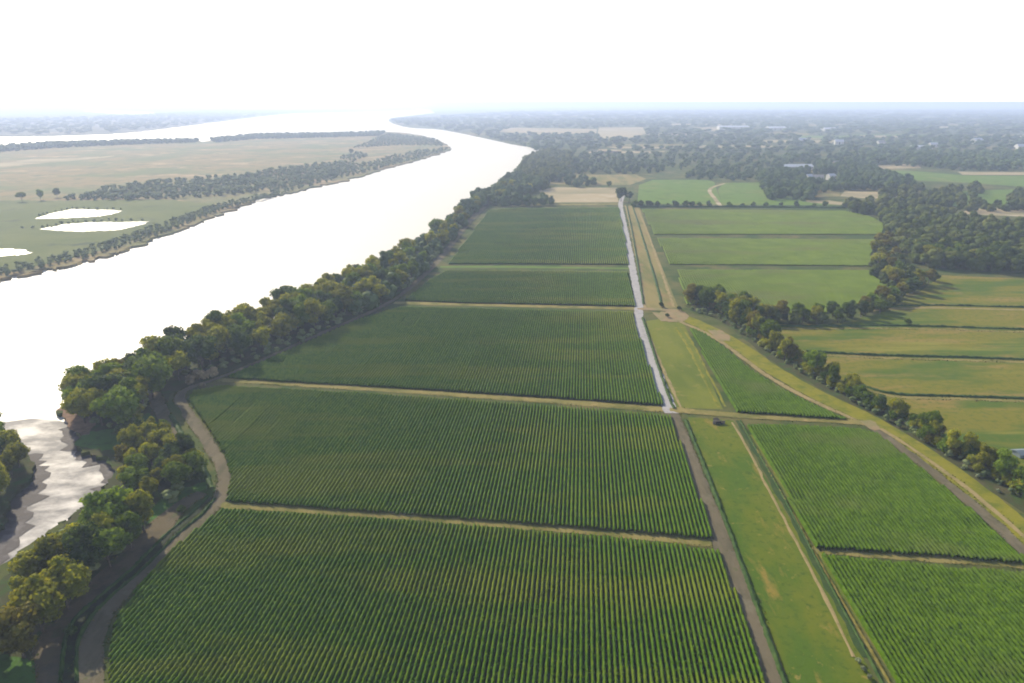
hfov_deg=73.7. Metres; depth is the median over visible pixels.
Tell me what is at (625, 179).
field
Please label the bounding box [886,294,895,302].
tree
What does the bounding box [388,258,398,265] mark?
tree
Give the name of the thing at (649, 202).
bush
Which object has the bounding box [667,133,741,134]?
field
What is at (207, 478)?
ditch grass
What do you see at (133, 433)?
tree
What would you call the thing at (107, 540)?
tree
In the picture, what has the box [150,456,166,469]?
tree
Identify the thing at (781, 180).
wood
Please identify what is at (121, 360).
tree
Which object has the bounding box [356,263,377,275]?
tree
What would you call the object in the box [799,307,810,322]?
tree
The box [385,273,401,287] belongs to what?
tree
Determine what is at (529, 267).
cross track
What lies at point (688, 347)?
footpath
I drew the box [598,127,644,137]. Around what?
field
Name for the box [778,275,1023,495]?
hay meadow
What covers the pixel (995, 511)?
hedge track
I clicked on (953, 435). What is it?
tree
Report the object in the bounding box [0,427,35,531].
creek bank
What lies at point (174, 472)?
tree
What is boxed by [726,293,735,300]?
tree
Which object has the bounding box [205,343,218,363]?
tree
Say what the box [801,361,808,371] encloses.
bush
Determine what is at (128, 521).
tree
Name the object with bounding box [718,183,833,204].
field
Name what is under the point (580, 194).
field
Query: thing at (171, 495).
undergrowth
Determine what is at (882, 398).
tree
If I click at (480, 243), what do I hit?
cane field
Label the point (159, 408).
side track
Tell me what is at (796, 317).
wood
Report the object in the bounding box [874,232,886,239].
tree
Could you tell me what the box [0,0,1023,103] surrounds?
sky
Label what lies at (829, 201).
field
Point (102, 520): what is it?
tree
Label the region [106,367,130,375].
tree
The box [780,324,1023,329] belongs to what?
ditch grass
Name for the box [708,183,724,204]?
farm track
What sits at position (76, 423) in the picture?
eroded bank
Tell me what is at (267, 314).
tree
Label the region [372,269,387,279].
tree
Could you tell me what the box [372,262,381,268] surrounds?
tree
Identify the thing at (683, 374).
meadow
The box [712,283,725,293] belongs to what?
tree
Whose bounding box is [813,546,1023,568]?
cross track
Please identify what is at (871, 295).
tree
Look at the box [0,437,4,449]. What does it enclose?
tree
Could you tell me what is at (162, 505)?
bank grass
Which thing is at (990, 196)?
field
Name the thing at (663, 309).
cross track
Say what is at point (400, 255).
tree
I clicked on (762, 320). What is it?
tree
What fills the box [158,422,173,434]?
tree
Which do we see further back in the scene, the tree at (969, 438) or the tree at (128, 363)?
the tree at (128, 363)
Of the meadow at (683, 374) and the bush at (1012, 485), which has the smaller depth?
the bush at (1012, 485)
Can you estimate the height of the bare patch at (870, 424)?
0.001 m
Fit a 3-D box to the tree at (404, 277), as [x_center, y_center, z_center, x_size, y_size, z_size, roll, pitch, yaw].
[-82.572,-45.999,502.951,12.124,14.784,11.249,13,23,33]
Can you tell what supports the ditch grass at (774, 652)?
on the ground at (668, 172)
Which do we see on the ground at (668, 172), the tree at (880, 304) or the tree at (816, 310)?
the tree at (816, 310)
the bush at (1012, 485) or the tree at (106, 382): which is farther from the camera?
the tree at (106, 382)
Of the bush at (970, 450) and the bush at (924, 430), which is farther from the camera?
the bush at (924, 430)
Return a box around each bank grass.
[0,654,35,682]
[74,428,120,450]
[143,413,157,423]
[147,482,210,524]
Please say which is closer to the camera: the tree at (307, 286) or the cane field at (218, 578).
the cane field at (218, 578)
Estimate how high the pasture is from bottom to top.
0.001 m
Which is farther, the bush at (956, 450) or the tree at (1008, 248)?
the tree at (1008, 248)
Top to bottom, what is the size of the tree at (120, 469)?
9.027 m
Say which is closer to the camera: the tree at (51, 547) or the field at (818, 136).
the tree at (51, 547)
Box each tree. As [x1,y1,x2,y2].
[0,429,20,449]
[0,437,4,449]
[0,449,17,477]
[0,461,10,491]
[0,601,40,657]
[3,442,30,467]
[6,573,66,632]
[7,549,46,576]
[8,575,28,598]
[14,192,25,198]
[32,532,67,568]
[36,189,43,199]
[38,554,91,609]
[52,188,60,194]
[54,522,88,555]
[57,372,89,391]
[59,387,92,422]
[59,519,104,583]
[60,382,84,401]
[63,365,89,378]
[77,485,132,523]
[78,372,126,415]
[85,387,106,425]
[85,527,132,567]
[87,357,117,373]
[87,511,114,529]
[88,362,123,376]
[89,385,140,423]
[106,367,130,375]
[108,376,142,401]
[111,511,144,548]
[112,358,124,363]
[112,444,128,465]
[115,417,142,438]
[116,423,144,450]
[116,464,127,485]
[117,464,149,489]
[120,356,138,370]
[121,489,154,532]
[122,352,135,360]
[123,447,136,464]
[123,453,149,468]
[124,354,173,398]
[126,347,167,387]
[132,383,143,393]
[132,404,144,417]
[133,376,149,403]
[135,436,146,452]
[137,442,160,465]
[138,335,162,352]
[138,476,158,493]
[140,421,157,439]
[145,416,154,422]
[146,427,174,446]
[149,467,162,485]
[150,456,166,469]
[152,333,186,341]
[154,335,185,375]
[155,419,171,430]
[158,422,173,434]
[158,443,182,458]
[160,433,179,448]
[160,461,192,485]
[161,454,186,466]
[162,350,191,380]
[163,324,189,339]
[170,432,194,454]
[180,334,217,369]
[180,451,208,473]
[185,323,205,338]
[185,448,203,456]
[193,332,207,360]
[200,318,216,327]
[202,322,224,350]
[203,310,224,322]
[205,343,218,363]
[206,325,230,358]
[216,315,237,332]
[223,302,257,319]
[225,324,252,360]
[226,324,250,340]
[230,312,246,324]
[232,303,255,317]
[234,319,256,334]
[249,326,270,351]
[250,310,270,326]
[254,306,273,319]
[254,319,265,339]
[258,296,269,307]
[265,298,282,316]
[269,285,296,299]
[269,318,292,338]
[272,311,300,335]
[273,298,298,331]
[278,291,303,298]
[288,287,313,299]
[289,293,307,312]
[291,301,309,328]
[301,284,315,291]
[304,298,327,329]
[314,278,334,290]
[314,291,334,302]
[318,300,337,324]
[320,281,337,292]
[321,273,334,281]
[328,282,354,311]
[328,295,343,316]
[332,273,345,280]
[341,264,355,275]
[345,272,360,281]
[349,291,362,300]
[354,264,373,278]
[354,278,372,293]
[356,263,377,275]
[365,255,380,265]
[367,275,380,285]
[371,284,389,302]
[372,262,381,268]
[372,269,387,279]
[378,250,393,262]
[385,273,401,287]
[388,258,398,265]
[389,263,409,273]
[393,250,408,261]
[396,269,407,283]
[397,238,415,247]
[400,241,411,248]
[403,247,415,256]
[408,261,418,277]
[419,251,426,260]
[424,230,436,244]
[428,218,442,228]
[436,233,448,245]
[438,229,448,234]
[439,222,447,230]
[445,216,452,222]
[452,214,458,221]
[455,208,463,213]
[461,212,469,218]
[495,189,505,194]
[615,187,627,197]
[625,191,633,202]
[682,283,696,300]
[690,286,702,304]
[697,286,715,301]
[701,288,711,307]
[708,291,715,308]
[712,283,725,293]
[715,290,725,300]
[716,293,726,312]
[717,300,726,306]
[722,300,730,311]
[723,304,729,310]
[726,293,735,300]
[728,298,743,318]
[729,295,750,301]
[732,302,747,317]
[738,290,752,297]
[740,299,752,308]
[742,307,750,319]
[746,310,758,328]
[749,296,761,306]
[751,306,764,315]
[751,313,762,329]
[757,317,765,333]
[759,304,777,319]
[760,318,782,338]
[767,330,776,343]
[774,299,789,314]
[774,331,783,348]
[779,339,791,360]
[783,344,798,357]
[791,302,804,312]
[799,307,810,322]
[804,350,827,367]
[810,305,824,320]
[813,302,825,310]
[823,361,840,371]
[826,301,839,317]
[828,364,839,381]
[833,306,845,321]
[841,300,855,312]
[845,373,860,386]
[855,300,869,316]
[857,295,870,303]
[866,292,878,303]
[869,240,883,252]
[870,252,887,262]
[872,285,890,297]
[873,393,887,412]
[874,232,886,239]
[874,299,886,311]
[877,247,886,252]
[881,239,891,245]
[882,265,890,271]
[884,231,895,238]
[885,257,896,265]
[886,266,904,276]
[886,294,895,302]
[887,397,911,413]
[888,272,898,283]
[888,285,899,294]
[890,246,901,254]
[895,261,907,269]
[895,282,908,291]
[905,272,916,278]
[905,276,923,290]
[914,268,926,276]
[918,409,943,424]
[919,276,925,285]
[922,244,942,253]
[924,268,936,283]
[925,419,943,434]
[933,241,948,248]
[945,428,960,448]
[961,432,982,451]
[975,445,997,466]
[993,447,1019,479]
[999,245,1018,255]
[1010,253,1023,259]
[1011,465,1023,492]
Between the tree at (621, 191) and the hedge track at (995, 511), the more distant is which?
the tree at (621, 191)
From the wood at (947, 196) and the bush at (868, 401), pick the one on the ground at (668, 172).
the wood at (947, 196)
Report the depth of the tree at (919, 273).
511.60 m
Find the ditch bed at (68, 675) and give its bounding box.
[61,497,212,682]
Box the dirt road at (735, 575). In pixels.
[666,413,786,682]
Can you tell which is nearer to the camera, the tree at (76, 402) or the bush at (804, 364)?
the tree at (76, 402)
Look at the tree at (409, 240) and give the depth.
608.93 m
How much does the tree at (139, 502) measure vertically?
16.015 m
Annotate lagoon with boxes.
[87,111,153,113]
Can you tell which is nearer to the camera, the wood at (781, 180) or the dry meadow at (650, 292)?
the dry meadow at (650, 292)
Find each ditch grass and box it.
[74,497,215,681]
[168,414,213,488]
[626,205,644,303]
[632,206,661,301]
[633,204,845,207]
[642,317,676,408]
[684,419,788,682]
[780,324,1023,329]
[806,350,1023,359]
[844,378,1023,398]
[891,303,1023,307]
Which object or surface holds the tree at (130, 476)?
on the wood floor at (172, 384)
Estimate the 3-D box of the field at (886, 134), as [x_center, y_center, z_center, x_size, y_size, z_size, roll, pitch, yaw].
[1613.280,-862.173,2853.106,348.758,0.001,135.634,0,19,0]
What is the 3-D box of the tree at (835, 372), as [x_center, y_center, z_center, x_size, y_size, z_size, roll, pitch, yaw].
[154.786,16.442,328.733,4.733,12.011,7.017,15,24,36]
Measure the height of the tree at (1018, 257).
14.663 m
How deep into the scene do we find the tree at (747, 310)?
415.85 m
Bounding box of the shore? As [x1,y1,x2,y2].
[0,104,417,136]
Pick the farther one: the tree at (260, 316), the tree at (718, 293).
the tree at (718, 293)
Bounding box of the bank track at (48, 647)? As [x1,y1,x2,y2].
[32,491,207,682]
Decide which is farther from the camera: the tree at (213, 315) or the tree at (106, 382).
the tree at (213, 315)
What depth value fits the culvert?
292.09 m
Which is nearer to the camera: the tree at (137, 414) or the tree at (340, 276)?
the tree at (137, 414)
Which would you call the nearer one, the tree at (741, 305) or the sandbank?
the tree at (741, 305)
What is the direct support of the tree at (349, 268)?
on the wood floor at (172, 384)
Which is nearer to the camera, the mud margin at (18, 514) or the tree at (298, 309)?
the mud margin at (18, 514)
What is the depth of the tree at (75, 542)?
189.80 m
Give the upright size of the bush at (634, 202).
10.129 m
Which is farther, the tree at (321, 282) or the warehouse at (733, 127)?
the warehouse at (733, 127)
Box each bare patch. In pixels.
[652,311,688,321]
[708,330,729,340]
[861,420,879,429]
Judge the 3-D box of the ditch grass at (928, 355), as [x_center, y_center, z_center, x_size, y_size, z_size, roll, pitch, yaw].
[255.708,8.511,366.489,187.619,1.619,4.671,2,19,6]
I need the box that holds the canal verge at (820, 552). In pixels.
[751,435,889,671]
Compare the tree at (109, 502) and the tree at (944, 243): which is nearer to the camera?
the tree at (109, 502)
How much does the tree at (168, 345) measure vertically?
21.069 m
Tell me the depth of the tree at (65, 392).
293.06 m
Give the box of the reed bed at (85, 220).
[21,206,143,227]
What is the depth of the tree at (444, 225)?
684.62 m
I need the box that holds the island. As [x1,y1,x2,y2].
[0,132,451,282]
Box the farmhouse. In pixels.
[826,173,836,179]
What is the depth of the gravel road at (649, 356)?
430.18 m
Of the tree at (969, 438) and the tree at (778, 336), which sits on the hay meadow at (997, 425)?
the tree at (969, 438)
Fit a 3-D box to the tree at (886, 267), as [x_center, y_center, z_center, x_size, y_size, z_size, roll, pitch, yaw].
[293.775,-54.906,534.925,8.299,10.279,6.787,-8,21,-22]
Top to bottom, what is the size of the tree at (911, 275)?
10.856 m
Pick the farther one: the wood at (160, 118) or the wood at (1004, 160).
the wood at (160, 118)
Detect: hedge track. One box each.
[680,321,865,425]
[865,426,1023,553]
[880,428,1023,537]
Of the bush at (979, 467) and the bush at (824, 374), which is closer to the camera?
the bush at (979, 467)
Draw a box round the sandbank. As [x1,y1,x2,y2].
[0,156,111,166]
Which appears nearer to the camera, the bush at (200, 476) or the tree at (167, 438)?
the bush at (200, 476)
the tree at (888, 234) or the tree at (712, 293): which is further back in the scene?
the tree at (888, 234)
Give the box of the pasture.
[688,417,875,682]
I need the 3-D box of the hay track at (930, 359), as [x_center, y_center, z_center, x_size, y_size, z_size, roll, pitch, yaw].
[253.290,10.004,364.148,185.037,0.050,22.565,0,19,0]
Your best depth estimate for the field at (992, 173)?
1317.66 m
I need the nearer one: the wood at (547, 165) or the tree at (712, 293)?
the tree at (712, 293)
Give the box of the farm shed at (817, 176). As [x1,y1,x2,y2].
[812,175,823,178]
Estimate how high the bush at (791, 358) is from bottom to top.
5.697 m
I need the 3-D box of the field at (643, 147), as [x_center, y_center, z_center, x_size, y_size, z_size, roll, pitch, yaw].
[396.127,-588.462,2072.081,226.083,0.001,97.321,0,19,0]
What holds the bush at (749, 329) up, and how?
on the grassy levee at (990, 483)
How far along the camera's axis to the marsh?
787.35 m
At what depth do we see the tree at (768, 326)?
381.59 m
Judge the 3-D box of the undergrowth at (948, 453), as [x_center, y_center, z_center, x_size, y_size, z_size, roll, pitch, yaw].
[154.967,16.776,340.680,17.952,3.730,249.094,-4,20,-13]
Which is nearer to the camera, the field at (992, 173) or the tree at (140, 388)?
the tree at (140, 388)
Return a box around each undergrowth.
[0,222,462,654]
[690,307,1015,493]
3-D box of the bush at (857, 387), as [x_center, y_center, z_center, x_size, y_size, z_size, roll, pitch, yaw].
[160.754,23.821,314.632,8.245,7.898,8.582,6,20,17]
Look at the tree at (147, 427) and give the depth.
267.29 m
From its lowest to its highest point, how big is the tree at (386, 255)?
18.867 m
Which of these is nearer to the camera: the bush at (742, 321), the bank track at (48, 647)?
the bank track at (48, 647)
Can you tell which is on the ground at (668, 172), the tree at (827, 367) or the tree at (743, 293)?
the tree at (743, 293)
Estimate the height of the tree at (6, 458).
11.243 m
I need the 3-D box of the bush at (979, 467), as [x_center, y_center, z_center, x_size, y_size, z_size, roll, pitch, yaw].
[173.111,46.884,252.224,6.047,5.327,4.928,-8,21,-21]
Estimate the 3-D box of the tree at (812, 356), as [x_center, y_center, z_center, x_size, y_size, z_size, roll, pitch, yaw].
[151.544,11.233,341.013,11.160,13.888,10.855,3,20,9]
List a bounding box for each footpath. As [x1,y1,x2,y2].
[625,205,646,307]
[636,207,674,306]
[651,339,681,406]
[675,327,720,407]
[681,327,726,406]
[731,422,855,656]
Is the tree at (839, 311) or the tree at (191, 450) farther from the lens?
the tree at (839, 311)
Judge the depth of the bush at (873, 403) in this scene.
303.20 m
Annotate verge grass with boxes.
[30,294,1023,682]
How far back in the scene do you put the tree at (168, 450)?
252.71 m
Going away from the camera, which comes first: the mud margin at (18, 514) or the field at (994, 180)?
the mud margin at (18, 514)
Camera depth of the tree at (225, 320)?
378.26 m
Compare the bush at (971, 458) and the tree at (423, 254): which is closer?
the bush at (971, 458)
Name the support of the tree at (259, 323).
on the wood floor at (172, 384)
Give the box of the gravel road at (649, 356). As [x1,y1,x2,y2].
[618,195,676,412]
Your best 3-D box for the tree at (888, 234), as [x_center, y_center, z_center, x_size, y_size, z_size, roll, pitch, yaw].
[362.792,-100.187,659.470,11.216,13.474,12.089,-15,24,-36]
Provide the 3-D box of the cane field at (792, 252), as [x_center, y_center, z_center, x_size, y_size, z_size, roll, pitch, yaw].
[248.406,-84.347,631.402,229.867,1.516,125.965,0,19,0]
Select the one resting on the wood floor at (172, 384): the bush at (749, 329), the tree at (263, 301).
the tree at (263, 301)
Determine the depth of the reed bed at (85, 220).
789.97 m
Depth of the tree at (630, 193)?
932.36 m
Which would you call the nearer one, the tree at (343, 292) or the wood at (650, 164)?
the tree at (343, 292)
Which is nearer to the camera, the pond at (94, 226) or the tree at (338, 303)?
the tree at (338, 303)
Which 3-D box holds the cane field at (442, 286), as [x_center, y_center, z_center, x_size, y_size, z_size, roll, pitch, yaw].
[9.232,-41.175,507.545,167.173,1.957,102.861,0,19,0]
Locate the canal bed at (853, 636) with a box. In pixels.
[736,420,867,657]
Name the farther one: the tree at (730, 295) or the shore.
the shore
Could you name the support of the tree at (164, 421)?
on the wood floor at (172, 384)
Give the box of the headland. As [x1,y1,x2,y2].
[512,203,617,205]
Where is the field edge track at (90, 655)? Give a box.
[76,206,485,682]
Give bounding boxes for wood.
[0,110,357,133]
[0,130,384,151]
[0,191,283,274]
[63,160,354,199]
[268,133,447,192]
[334,199,485,314]
[391,116,1023,134]
[440,109,1023,119]
[453,169,554,211]
[475,130,1023,154]
[516,147,573,189]
[556,157,767,186]
[563,149,788,169]
[757,156,923,200]
[770,242,940,323]
[780,148,1023,170]
[842,180,1023,211]
[848,198,1023,272]
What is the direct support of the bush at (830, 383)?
on the grassy levee at (990, 483)
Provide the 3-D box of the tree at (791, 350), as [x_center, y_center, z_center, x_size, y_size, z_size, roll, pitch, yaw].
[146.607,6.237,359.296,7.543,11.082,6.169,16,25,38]
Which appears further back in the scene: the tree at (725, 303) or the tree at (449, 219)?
the tree at (449, 219)
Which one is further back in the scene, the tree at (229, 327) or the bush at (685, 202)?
the bush at (685, 202)
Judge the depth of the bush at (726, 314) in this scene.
429.65 m
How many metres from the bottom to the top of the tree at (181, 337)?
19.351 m
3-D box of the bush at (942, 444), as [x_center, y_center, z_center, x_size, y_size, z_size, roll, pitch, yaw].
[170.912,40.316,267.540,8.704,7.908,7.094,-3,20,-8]
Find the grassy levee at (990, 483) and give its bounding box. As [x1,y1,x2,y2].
[685,304,1023,511]
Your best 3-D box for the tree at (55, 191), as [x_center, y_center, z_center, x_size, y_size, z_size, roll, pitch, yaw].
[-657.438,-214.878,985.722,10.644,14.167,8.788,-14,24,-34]
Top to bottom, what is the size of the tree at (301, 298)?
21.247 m
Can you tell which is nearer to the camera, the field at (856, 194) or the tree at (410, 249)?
the tree at (410, 249)
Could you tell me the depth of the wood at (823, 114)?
7061.86 m
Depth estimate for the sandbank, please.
1609.69 m
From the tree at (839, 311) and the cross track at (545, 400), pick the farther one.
the tree at (839, 311)
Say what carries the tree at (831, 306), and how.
on the ground at (668, 172)
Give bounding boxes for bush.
[176,505,185,511]
[185,374,195,384]
[192,369,209,380]
[192,470,204,481]
[207,366,218,376]
[630,200,638,205]
[646,200,653,205]
[682,200,689,205]
[698,300,709,307]
[724,311,729,320]
[738,319,746,324]
[746,326,754,334]
[750,329,759,337]
[757,337,768,346]
[766,342,776,349]
[788,355,798,361]
[796,348,804,357]
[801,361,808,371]
[806,367,816,375]
[813,367,822,375]
[820,370,829,382]
[826,377,836,387]
[836,381,844,387]
[838,384,845,392]
[844,384,852,395]
[852,384,867,399]
[852,388,863,398]
[859,392,871,402]
[863,398,872,404]
[871,400,886,407]
[888,409,897,418]
[892,409,907,418]
[905,318,912,323]
[908,413,919,420]
[909,418,922,430]
[916,424,937,439]
[922,430,940,442]
[930,435,942,445]
[936,436,959,451]
[939,424,946,433]
[951,447,961,455]
[960,443,975,455]
[966,454,990,465]
[971,462,986,472]
[975,441,986,451]
[991,467,1001,478]
[1002,473,1013,483]
[1007,477,1023,490]
[1010,476,1023,492]
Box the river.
[0,108,537,421]
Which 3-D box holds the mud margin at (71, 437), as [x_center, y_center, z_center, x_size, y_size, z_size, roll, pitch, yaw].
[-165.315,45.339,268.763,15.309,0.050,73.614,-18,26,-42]
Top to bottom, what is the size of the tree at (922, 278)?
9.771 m
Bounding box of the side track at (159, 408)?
[147,391,176,437]
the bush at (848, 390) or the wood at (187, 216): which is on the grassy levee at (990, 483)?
the bush at (848, 390)
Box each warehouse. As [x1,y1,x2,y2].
[717,126,748,128]
[765,126,786,129]
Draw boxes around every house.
[834,139,843,144]
[876,140,885,143]
[929,142,937,146]
[1014,144,1023,148]
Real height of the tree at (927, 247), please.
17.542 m
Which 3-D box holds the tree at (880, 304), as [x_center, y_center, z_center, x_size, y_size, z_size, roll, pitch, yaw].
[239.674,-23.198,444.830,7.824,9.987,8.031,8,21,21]
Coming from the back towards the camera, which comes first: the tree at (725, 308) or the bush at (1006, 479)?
the tree at (725, 308)
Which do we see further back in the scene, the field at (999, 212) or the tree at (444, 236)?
the field at (999, 212)
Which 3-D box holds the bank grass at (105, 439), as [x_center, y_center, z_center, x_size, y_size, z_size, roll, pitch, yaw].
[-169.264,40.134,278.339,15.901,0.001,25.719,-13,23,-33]
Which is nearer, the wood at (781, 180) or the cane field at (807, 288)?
the cane field at (807, 288)
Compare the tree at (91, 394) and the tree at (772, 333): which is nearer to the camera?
the tree at (91, 394)
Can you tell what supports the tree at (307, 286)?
on the wood floor at (172, 384)
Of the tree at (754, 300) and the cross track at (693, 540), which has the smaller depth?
the cross track at (693, 540)
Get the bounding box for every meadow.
[628,206,677,307]
[645,319,722,408]
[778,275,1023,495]
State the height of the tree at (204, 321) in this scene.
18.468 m
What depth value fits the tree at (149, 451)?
253.86 m
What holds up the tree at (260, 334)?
on the wood floor at (172, 384)
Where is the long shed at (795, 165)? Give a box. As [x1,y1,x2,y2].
[784,164,813,169]
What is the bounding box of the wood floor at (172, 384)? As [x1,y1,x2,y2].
[0,204,489,660]
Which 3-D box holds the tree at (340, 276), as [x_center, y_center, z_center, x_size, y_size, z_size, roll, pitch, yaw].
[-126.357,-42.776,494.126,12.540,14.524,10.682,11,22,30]
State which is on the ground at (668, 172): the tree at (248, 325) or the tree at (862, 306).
the tree at (862, 306)
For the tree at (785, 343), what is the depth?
358.96 m
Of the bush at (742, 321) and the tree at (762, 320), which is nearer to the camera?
the tree at (762, 320)
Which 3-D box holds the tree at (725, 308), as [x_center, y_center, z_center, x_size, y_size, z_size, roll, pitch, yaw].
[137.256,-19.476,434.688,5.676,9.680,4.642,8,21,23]
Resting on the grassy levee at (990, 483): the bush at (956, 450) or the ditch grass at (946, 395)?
the bush at (956, 450)
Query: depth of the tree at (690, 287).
460.25 m
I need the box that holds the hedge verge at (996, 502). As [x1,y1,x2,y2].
[684,316,1023,543]
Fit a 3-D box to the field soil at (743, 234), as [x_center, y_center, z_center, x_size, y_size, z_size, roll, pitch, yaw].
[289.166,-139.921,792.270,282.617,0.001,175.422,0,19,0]
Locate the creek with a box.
[1,419,106,564]
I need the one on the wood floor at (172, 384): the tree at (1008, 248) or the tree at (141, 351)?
the tree at (141, 351)
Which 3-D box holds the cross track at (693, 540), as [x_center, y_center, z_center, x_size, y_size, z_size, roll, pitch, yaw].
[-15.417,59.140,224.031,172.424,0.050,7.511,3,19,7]
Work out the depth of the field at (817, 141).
2420.64 m
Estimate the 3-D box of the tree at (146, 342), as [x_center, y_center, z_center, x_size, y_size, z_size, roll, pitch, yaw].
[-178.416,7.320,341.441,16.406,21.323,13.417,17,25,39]
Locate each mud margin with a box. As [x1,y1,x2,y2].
[0,453,50,564]
[58,427,114,491]
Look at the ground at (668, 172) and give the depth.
762.69 m
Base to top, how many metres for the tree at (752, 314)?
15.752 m
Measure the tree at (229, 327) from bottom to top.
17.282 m
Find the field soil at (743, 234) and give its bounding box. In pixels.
[643,210,875,234]
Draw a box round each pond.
[0,249,31,255]
[35,209,119,218]
[43,221,148,231]
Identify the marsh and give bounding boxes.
[0,199,215,272]
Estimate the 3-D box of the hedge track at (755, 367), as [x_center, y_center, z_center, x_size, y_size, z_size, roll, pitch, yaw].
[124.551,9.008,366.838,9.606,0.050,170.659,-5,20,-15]
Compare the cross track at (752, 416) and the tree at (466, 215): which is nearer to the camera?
the cross track at (752, 416)
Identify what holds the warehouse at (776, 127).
on the ground at (668, 172)
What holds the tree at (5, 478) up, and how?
on the creek bank at (22, 478)
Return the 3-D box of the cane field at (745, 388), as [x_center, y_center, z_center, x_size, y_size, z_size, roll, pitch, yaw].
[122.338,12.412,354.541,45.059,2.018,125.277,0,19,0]
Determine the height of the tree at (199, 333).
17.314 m
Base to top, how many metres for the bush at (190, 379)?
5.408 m
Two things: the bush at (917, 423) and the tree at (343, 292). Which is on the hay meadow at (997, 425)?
the bush at (917, 423)
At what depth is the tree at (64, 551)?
198.97 m
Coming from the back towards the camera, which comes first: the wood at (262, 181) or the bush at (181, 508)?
the wood at (262, 181)
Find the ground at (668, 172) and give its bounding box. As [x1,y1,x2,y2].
[0,104,1023,682]
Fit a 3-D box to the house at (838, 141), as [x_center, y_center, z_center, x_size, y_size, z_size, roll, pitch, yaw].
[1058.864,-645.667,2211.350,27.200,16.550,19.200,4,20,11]
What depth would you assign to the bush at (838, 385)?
323.12 m
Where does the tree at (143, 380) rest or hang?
on the wood floor at (172, 384)
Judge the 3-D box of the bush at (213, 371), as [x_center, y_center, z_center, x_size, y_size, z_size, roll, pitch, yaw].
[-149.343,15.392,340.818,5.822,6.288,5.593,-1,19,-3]
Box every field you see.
[107,507,764,682]
[188,385,712,538]
[229,306,663,404]
[405,270,634,305]
[449,207,628,264]
[495,128,595,133]
[539,187,617,201]
[550,174,644,184]
[589,151,664,152]
[597,149,620,152]
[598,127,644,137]
[611,147,672,148]
[612,144,684,146]
[638,180,721,203]
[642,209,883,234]
[657,238,874,265]
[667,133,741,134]
[677,269,888,313]
[690,328,845,418]
[699,145,786,147]
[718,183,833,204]
[747,423,1023,563]
[764,140,833,142]
[768,133,808,135]
[800,136,848,137]
[805,200,842,204]
[815,190,839,196]
[821,552,1023,682]
[840,191,877,198]
[852,134,926,135]
[860,135,912,136]
[878,164,920,168]
[891,170,1023,186]
[953,189,1014,207]
[959,172,1023,174]
[963,208,1023,216]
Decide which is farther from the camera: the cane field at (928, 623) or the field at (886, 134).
the field at (886, 134)
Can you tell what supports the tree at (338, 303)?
on the wood floor at (172, 384)
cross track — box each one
[215,378,663,411]
[221,501,711,546]
[394,302,634,309]
[440,266,628,268]
[637,308,680,310]
[670,407,864,424]
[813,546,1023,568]
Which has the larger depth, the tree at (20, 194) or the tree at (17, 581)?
the tree at (20, 194)
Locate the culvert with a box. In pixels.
[713,418,724,424]
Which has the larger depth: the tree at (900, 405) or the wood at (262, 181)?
the wood at (262, 181)
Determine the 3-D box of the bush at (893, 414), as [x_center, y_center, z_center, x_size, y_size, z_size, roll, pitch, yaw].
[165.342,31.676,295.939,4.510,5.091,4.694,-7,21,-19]
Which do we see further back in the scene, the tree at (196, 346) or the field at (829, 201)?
the field at (829, 201)
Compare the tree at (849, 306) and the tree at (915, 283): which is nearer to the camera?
the tree at (849, 306)
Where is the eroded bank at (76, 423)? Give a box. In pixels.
[57,408,95,435]
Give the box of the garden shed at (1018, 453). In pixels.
[1010,449,1023,457]
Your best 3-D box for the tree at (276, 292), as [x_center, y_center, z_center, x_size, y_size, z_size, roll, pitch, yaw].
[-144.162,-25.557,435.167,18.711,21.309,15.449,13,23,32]
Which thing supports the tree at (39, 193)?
on the island
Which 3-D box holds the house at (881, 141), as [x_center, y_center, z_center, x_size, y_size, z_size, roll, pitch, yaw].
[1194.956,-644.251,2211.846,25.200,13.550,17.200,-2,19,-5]
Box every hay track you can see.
[781,328,1023,331]
[826,354,1023,362]
[866,388,1023,401]
[874,307,1023,310]
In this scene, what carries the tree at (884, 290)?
on the ground at (668, 172)
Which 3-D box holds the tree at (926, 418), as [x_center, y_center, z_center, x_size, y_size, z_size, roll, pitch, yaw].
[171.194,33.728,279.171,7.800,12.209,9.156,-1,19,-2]
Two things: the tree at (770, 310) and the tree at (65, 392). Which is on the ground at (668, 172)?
the tree at (770, 310)
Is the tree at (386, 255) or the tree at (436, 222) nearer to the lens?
the tree at (386, 255)

